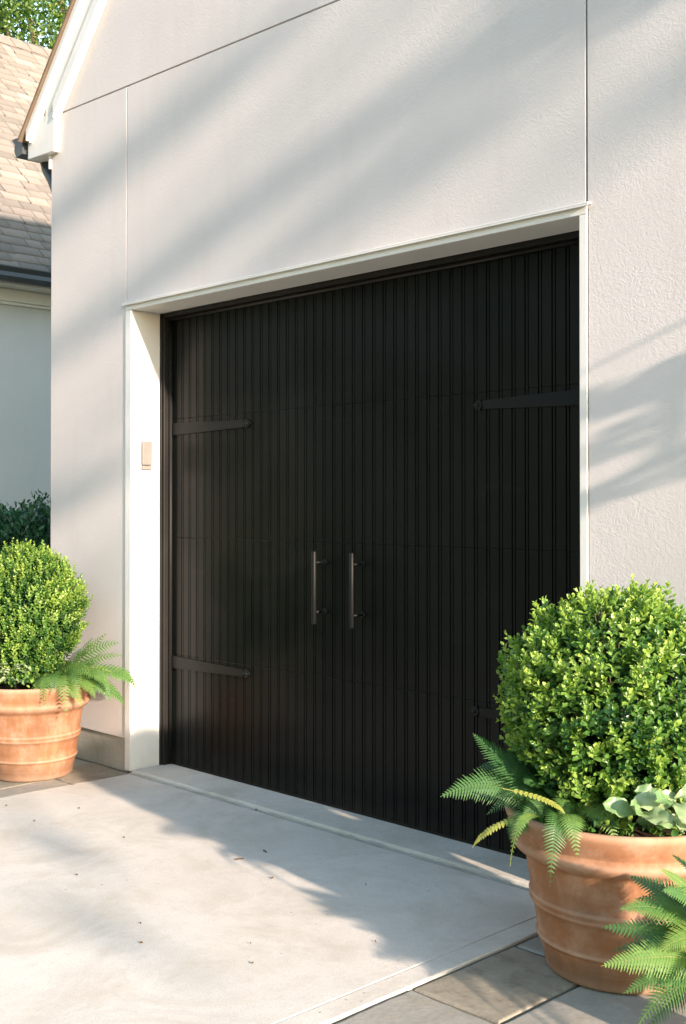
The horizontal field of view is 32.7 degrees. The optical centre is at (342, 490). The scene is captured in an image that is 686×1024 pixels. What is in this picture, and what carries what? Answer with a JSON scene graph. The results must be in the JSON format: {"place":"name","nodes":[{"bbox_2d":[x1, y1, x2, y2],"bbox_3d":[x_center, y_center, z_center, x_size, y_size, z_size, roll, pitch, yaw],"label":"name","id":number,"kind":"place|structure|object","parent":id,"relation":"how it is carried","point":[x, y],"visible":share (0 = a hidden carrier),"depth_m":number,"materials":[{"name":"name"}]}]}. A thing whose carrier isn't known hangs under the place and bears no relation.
{"place":"outdoors","nodes":[
{"label":"outdoors","id":0,"kind":"place"},
{"bbox_2d":[1,1,68,47],"label":"sky","id":1,"kind":"structure","parent":0,"point":[18,30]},
{"bbox_2d":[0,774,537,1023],"bbox_3d":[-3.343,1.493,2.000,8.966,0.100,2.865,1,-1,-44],"label":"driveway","id":2,"kind":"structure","parent":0,"point":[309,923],"depth_m":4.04,"materials":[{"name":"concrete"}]},
{"bbox_2d":[0,757,685,1023],"bbox_3d":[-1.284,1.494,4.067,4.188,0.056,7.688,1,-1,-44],"label":"flagstone path","id":3,"kind":"structure","parent":0,"point":[504,986],"depth_m":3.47,"materials":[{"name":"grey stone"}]},
{"bbox_2d":[0,489,50,638],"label":"shrub","id":4,"kind":"object","parent":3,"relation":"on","point":[20,526],"visible":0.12,"depth_m":8.54,"materials":[{"name":"green plant"}]},
{"bbox_2d":[0,677,90,781],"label":"terracotta pot","id":5,"kind":"object","parent":3,"relation":"on","point":[38,740],"visible":0.88,"depth_m":5.95,"materials":[{"name":"ceramic"}]},
{"bbox_2d":[0,663,31,684],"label":"ivy","id":6,"kind":"object","parent":5,"relation":"in","point":[18,665],"visible":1,"depth_m":5.91,"materials":[{"name":"green plant"}]},
{"bbox_2d":[0,660,86,687],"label":"ground cover","id":7,"kind":"object","parent":5,"relation":"on","point":[20,675],"visible":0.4,"depth_m":5.99,"materials":[{"name":"green plant"}]},
{"bbox_2d":[0,538,93,688],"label":"boxwood","id":8,"kind":"object","parent":5,"relation":"in","point":[38,601],"visible":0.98,"depth_m":6.03,"materials":[{"name":"green plant"}]},
{"bbox_2d":[32,633,135,714],"bbox_3d":[-1.356,0.945,6.033,0.493,0.406,0.329,1,-1,-44],"label":"fern","id":9,"kind":"object","parent":5,"relation":"in","point":[92,678],"visible":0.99,"depth_m":6.04,"materials":[{"name":"green plant"}]},
{"bbox_2d":[129,773,528,890],"bbox_3d":[-0.129,1.485,5.147,0.027,0.028,2.861,1,-1,-44],"label":"joint strip","id":10,"kind":"object","parent":3,"relation":"on","point":[376,845],"visible":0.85,"depth_m":4.99,"materials":[{"name":"concrete"}]},
{"bbox_2d":[131,764,529,887],"bbox_3d":[-0.045,1.519,5.272,0.266,0.100,2.834,1,-1,-44],"label":"garage apron","id":11,"kind":"object","parent":3,"relation":"on","point":[496,865],"visible":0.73,"depth_m":5.14,"materials":[{"name":"concrete"}]},
{"bbox_2d":[12,0,685,858],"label":"garage","id":12,"kind":"structure","parent":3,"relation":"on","point":[368,328],"depth_m":5.23,"materials":[{"name":"paint"}]},
{"bbox_2d":[141,441,151,469],"bbox_3d":[-1.054,-0.190,6.277,0.064,0.155,0.016,1,-1,-44],"label":"keypad cover","id":13,"kind":"object","parent":12,"relation":"attached to","point":[146,452],"visible":1,"depth_m":6.27,"materials":[{"name":"beige plastic"}]},
{"bbox_2d":[171,244,579,858],"bbox_3d":[0.017,0.260,5.348,0.136,2.434,2.772,1,-1,-44],"label":"garage door","id":14,"kind":"structure","parent":12,"relation":"in","point":[375,484],"depth_m":5.25,"materials":[{"name":"black paint"}]},
{"bbox_2d":[505,797,685,994],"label":"terracotta pot","id":15,"kind":"object","parent":3,"relation":"on","point":[586,895],"visible":0.56,"depth_m":3.37,"materials":[{"name":"ceramic"}]},
{"bbox_2d":[440,734,633,881],"bbox_3d":[0.586,0.928,3.463,0.328,0.371,0.504,1,-1,-44],"label":"fern","id":16,"kind":"object","parent":15,"relation":"in","point":[526,788],"visible":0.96,"depth_m":3.48,"materials":[{"name":"green plant"}]},
{"bbox_2d":[493,573,685,829],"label":"boxwood","id":17,"kind":"object","parent":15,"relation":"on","point":[612,661],"visible":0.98,"depth_m":3.39,"materials":[{"name":"green plant"}]},
{"bbox_2d":[515,789,684,836],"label":"ground cover","id":18,"kind":"object","parent":15,"relation":"in","point":[655,830],"visible":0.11,"depth_m":3.34,"materials":[{"name":"green plant"}]},
{"bbox_2d":[603,784,685,830],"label":"silvery round-leaved foliage plant","id":19,"kind":"object","parent":15,"relation":"in","point":[656,805],"visible":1,"depth_m":3.26,"materials":[{"name":"green plant"}]},
{"bbox_3d":[1.052,1.343,2.935,0.256,0.225,0.256,1,-1,-44],"label":"clay pot","id":20,"kind":"object","parent":3,"relation":"on","visible":0},
{"bbox_2d":[603,854,685,1023],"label":"fern","id":21,"kind":"object","parent":20,"relation":"in","point":[662,942],"visible":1,"depth_m":2.93,"materials":[{"name":"green plant"}]},
{"label":"ground","id":22,"kind":"structure","parent":0,"visible":0},
{"bbox_2d":[0,34,51,553],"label":"house","id":23,"kind":"structure","parent":22,"relation":"on","point":[25,317],"depth_m":11.40,"materials":[{"name":"paint"}]},
{"bbox_2d":[0,0,70,49],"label":"tree","id":24,"kind":"object","parent":22,"relation":"on","point":[25,9],"visible":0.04,"depth_m":22.39,"materials":[{"name":"green plant"}]}
]}

